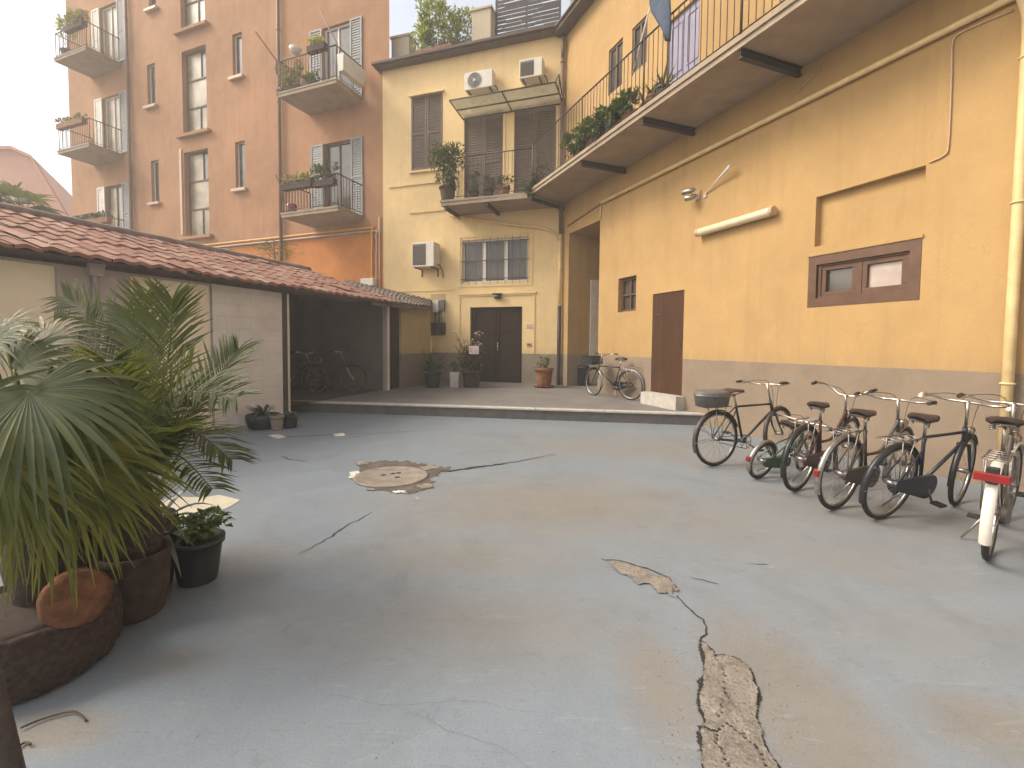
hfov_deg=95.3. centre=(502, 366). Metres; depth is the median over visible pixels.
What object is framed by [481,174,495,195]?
balcony plant
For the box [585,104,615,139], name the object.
balcony planter
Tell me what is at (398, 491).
lime patch
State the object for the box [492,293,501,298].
bulkhead lamp
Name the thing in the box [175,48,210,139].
stair window
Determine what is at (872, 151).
yellow wing
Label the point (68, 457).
fan palm
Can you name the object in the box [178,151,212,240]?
stair window
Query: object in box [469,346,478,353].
pink card
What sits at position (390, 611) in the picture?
courtyard floor
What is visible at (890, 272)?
window
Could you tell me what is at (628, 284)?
small window
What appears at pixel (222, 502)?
paint spill
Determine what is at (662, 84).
balcony pot
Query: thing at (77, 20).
window box
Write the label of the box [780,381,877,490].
bicycle
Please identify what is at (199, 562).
black pot
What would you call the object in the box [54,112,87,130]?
window box
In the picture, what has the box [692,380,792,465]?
bicycle
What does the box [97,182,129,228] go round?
balcony door
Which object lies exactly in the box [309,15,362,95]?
balcony door
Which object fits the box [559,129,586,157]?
balcony planter
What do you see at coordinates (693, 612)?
floor crack
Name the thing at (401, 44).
terrace pillar
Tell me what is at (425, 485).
lime patch
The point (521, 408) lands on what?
kerb edge
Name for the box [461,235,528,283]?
barred window
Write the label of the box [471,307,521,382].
double door
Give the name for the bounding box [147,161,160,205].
window
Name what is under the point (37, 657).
rough tub
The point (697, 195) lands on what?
wall floodlight
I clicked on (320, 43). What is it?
window box
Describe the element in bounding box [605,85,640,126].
balcony planter
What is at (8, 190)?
distant palm
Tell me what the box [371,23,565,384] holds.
yellow house
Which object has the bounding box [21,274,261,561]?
feather palm
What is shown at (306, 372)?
bicycle
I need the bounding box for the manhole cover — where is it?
[353,466,427,487]
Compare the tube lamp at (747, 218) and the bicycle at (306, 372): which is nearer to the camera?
the tube lamp at (747, 218)
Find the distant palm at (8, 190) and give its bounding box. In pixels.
[0,180,70,216]
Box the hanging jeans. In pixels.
[649,0,670,41]
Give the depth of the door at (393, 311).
12.37 m
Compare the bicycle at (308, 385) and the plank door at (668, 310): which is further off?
the bicycle at (308, 385)
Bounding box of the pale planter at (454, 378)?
[449,361,459,387]
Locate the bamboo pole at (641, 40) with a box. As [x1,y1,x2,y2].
[632,6,649,75]
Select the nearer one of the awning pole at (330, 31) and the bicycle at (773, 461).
the bicycle at (773, 461)
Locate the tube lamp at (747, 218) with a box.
[694,206,777,236]
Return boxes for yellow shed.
[344,279,432,389]
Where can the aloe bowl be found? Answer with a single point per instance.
(260, 422)
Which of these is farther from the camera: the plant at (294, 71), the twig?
the plant at (294, 71)
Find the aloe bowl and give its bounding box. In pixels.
[245,412,280,429]
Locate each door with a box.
[91,0,124,61]
[94,90,127,152]
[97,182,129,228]
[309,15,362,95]
[310,136,362,214]
[389,307,398,388]
[462,106,505,197]
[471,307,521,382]
[511,103,558,192]
[589,280,598,382]
[652,290,683,395]
[668,0,699,84]
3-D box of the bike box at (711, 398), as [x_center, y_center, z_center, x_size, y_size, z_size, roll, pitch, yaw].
[2.504,0.375,5.570,0.505,0.195,0.320,-1,5,-21]
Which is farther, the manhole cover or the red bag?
the red bag
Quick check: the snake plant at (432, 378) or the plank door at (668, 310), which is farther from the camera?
the snake plant at (432, 378)
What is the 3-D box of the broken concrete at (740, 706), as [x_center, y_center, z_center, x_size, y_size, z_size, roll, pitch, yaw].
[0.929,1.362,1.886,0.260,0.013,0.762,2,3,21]
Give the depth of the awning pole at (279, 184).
15.15 m
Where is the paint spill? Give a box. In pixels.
[160,495,238,516]
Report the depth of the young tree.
13.01 m
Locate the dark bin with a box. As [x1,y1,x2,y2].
[577,365,589,385]
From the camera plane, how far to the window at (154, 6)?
18.97 m
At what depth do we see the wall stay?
8.05 m
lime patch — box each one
[269,434,285,437]
[348,471,359,477]
[356,461,368,464]
[392,490,406,492]
[417,483,433,487]
[419,465,438,470]
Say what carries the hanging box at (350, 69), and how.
hanging from the orange block
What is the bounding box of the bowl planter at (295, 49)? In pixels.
[289,44,301,54]
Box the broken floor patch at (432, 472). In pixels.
[356,460,451,493]
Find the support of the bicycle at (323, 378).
on the garage row
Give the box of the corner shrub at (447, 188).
[427,139,468,199]
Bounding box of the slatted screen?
[495,0,560,35]
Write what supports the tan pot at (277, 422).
on the courtyard floor
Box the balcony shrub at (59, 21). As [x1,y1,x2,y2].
[53,10,81,53]
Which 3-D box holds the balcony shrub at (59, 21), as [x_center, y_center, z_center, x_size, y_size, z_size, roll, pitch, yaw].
[-18.399,-14.107,19.805,1.017,2.194,1.035,2,3,32]
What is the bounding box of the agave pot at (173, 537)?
[164,520,178,584]
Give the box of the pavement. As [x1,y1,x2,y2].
[322,380,691,411]
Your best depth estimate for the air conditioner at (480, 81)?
13.67 m
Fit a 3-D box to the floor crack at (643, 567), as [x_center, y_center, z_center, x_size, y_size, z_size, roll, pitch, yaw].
[0.900,1.313,3.015,0.111,0.001,0.548,-2,4,-44]
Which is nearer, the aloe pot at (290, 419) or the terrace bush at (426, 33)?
the aloe pot at (290, 419)
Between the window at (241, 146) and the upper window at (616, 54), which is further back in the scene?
the window at (241, 146)
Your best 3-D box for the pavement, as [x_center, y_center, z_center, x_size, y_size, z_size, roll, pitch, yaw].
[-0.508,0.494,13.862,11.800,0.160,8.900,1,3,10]
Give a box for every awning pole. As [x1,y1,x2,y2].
[255,31,276,73]
[274,174,282,200]
[319,10,337,53]
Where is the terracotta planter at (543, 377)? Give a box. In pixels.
[533,355,554,387]
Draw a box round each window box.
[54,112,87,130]
[62,6,89,34]
[74,210,113,223]
[280,168,315,191]
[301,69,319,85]
[306,33,327,55]
[309,160,339,188]
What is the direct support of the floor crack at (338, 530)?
on the courtyard floor
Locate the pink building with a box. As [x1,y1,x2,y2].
[0,146,72,215]
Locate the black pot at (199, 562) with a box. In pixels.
[172,528,225,587]
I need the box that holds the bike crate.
[581,356,602,364]
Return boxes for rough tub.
[0,579,123,704]
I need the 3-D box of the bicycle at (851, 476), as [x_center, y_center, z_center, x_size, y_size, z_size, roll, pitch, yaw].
[3.471,0.770,4.339,1.787,1.034,0.600,-1,9,-27]
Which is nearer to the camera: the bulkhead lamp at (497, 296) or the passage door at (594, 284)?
the passage door at (594, 284)
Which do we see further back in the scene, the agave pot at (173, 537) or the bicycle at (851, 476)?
the bicycle at (851, 476)
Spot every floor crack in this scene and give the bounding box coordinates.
[304,512,370,550]
[441,463,504,471]
[601,558,678,588]
[676,595,706,626]
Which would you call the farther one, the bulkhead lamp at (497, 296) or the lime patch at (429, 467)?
the bulkhead lamp at (497, 296)
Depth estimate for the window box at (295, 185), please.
15.00 m
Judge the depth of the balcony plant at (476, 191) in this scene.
13.24 m
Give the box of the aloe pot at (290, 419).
[282,409,298,428]
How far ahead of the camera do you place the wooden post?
1.32 m
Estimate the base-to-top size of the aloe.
0.542 m
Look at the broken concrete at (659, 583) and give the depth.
2.91 m
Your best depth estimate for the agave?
2.80 m
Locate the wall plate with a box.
[526,323,531,327]
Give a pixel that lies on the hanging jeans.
(660, 11)
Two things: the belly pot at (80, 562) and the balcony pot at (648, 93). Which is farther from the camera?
the balcony pot at (648, 93)
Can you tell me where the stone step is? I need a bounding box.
[640,391,684,410]
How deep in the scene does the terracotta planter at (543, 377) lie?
12.76 m
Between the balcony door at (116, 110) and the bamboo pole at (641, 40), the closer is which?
the bamboo pole at (641, 40)
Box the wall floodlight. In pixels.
[682,188,700,200]
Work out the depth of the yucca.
3.07 m
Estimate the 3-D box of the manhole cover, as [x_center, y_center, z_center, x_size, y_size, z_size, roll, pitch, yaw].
[-1.214,1.191,5.093,0.800,0.012,0.800,0,3,0]
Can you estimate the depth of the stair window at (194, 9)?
18.35 m
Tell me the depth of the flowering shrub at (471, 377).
12.72 m
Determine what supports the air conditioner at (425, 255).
attached to the yellow house
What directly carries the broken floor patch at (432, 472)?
on the courtyard floor
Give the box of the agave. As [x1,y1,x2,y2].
[153,482,213,578]
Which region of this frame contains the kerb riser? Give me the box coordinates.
[291,403,702,424]
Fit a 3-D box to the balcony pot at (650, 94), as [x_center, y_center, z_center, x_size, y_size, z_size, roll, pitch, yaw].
[2.624,-4.869,8.266,0.442,0.628,0.593,0,3,0]
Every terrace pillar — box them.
[390,32,417,57]
[470,4,495,40]
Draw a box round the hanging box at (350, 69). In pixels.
[337,53,365,87]
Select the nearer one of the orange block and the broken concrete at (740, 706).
the broken concrete at (740, 706)
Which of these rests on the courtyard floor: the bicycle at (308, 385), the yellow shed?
the yellow shed
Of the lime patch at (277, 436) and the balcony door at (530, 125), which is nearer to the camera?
the lime patch at (277, 436)
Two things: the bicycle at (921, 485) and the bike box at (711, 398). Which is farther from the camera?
the bike box at (711, 398)
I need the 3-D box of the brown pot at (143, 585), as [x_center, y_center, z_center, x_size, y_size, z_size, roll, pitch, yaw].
[-1.956,1.143,2.480,0.332,0.350,0.331,0,3,0]
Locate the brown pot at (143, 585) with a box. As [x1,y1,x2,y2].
[92,537,171,625]
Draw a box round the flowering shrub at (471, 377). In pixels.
[453,330,485,387]
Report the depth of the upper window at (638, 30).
10.25 m
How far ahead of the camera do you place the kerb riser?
9.19 m
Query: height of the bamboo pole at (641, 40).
0.867 m
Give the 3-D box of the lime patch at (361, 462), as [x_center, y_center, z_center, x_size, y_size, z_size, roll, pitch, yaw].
[-1.705,1.161,5.648,0.161,0.004,0.189,-1,3,-33]
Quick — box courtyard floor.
[0,411,1023,767]
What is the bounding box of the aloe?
[244,404,276,420]
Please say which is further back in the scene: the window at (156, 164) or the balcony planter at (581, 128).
the window at (156, 164)
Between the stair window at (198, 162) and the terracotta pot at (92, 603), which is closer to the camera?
the terracotta pot at (92, 603)
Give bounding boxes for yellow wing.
[531,0,1023,491]
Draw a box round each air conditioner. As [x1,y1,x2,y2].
[412,241,443,277]
[465,68,497,103]
[519,56,547,94]
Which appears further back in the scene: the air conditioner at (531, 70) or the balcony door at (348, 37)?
the balcony door at (348, 37)
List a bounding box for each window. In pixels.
[143,0,158,13]
[143,65,157,109]
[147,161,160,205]
[173,0,208,36]
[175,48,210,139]
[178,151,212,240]
[227,34,244,81]
[231,142,247,192]
[408,89,443,173]
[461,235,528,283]
[609,39,622,93]
[621,276,635,311]
[633,16,647,71]
[807,239,921,307]
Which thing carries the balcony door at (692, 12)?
in the yellow wing
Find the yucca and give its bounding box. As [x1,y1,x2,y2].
[143,395,218,519]
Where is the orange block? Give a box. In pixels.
[53,0,388,287]
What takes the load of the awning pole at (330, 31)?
attached to the orange block
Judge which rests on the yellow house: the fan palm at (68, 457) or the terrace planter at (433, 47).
the terrace planter at (433, 47)
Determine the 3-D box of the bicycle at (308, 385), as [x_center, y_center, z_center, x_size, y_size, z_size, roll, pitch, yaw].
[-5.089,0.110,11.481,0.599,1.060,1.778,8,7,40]
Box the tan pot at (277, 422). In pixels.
[269,414,284,430]
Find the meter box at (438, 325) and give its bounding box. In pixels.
[431,294,445,335]
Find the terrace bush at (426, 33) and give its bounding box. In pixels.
[407,0,473,49]
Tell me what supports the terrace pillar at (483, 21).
on the yellow house
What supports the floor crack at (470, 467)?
on the courtyard floor
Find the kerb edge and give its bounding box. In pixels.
[290,400,704,415]
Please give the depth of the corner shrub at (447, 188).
13.32 m
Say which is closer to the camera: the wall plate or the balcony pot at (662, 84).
the balcony pot at (662, 84)
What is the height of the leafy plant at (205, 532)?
0.246 m
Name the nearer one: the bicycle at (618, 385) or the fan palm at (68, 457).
the fan palm at (68, 457)
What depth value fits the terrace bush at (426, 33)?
14.64 m
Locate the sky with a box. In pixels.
[0,0,569,194]
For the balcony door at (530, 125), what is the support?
in the yellow house
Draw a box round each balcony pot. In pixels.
[636,84,655,106]
[640,73,663,102]
[653,55,678,95]
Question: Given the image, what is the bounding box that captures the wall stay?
[703,164,731,197]
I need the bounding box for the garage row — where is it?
[0,202,398,435]
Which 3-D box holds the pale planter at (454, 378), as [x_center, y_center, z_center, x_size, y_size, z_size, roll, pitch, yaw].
[-1.326,0.191,12.829,0.316,0.737,0.334,0,3,0]
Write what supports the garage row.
on the courtyard floor
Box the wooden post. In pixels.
[0,666,25,767]
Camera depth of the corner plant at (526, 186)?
12.46 m
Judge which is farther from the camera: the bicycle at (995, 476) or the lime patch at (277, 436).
the lime patch at (277, 436)
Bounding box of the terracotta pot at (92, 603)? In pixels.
[36,567,112,628]
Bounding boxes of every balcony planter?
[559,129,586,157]
[573,115,595,146]
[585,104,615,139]
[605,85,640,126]
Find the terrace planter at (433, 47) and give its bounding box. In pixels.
[415,43,452,52]
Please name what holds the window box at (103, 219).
attached to the orange block
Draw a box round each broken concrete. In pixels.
[604,559,678,597]
[699,642,777,767]
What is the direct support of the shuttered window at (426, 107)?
in the yellow house
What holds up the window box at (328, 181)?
attached to the orange block
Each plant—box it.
[171,505,236,544]
[272,58,303,95]
[417,349,449,387]
[467,170,480,196]
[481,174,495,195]
[497,173,513,193]
[520,172,539,197]
[530,159,550,180]
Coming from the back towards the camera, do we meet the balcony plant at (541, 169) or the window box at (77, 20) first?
the window box at (77, 20)
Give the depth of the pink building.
29.48 m
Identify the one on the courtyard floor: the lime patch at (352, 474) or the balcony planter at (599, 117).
the lime patch at (352, 474)
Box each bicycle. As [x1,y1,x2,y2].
[290,351,325,389]
[290,352,328,392]
[296,351,366,391]
[585,353,643,399]
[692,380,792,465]
[746,413,835,478]
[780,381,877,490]
[813,391,937,509]
[858,392,1016,518]
[956,393,1023,560]
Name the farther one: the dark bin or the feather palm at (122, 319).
the dark bin
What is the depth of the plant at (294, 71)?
15.03 m
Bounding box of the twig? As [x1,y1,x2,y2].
[20,710,86,728]
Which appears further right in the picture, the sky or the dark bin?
the dark bin
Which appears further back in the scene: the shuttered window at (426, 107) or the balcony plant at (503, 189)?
the shuttered window at (426, 107)
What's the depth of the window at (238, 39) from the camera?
17.54 m
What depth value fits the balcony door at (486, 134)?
14.10 m
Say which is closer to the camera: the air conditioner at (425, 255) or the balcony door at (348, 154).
the air conditioner at (425, 255)
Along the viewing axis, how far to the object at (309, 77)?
14.68 m
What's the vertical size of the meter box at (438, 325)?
1.314 m
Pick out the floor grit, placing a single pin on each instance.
(689, 688)
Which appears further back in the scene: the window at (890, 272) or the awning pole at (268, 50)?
the awning pole at (268, 50)
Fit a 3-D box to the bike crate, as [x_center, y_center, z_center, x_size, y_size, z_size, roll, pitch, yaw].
[2.146,-0.164,11.199,0.400,0.190,0.340,-5,6,-38]
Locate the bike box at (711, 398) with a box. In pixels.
[693,389,730,407]
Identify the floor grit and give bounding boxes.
[136,489,1003,763]
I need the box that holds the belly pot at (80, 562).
[0,519,102,584]
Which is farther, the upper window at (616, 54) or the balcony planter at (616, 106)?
the upper window at (616, 54)
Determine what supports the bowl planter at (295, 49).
on the orange block
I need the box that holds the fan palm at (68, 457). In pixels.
[0,307,200,617]
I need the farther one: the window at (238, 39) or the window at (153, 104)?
the window at (153, 104)
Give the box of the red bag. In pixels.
[285,203,296,211]
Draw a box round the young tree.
[243,239,298,259]
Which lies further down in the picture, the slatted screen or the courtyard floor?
the courtyard floor
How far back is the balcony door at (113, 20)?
20.27 m
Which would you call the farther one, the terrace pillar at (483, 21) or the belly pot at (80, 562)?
the terrace pillar at (483, 21)
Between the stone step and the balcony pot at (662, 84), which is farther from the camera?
the stone step

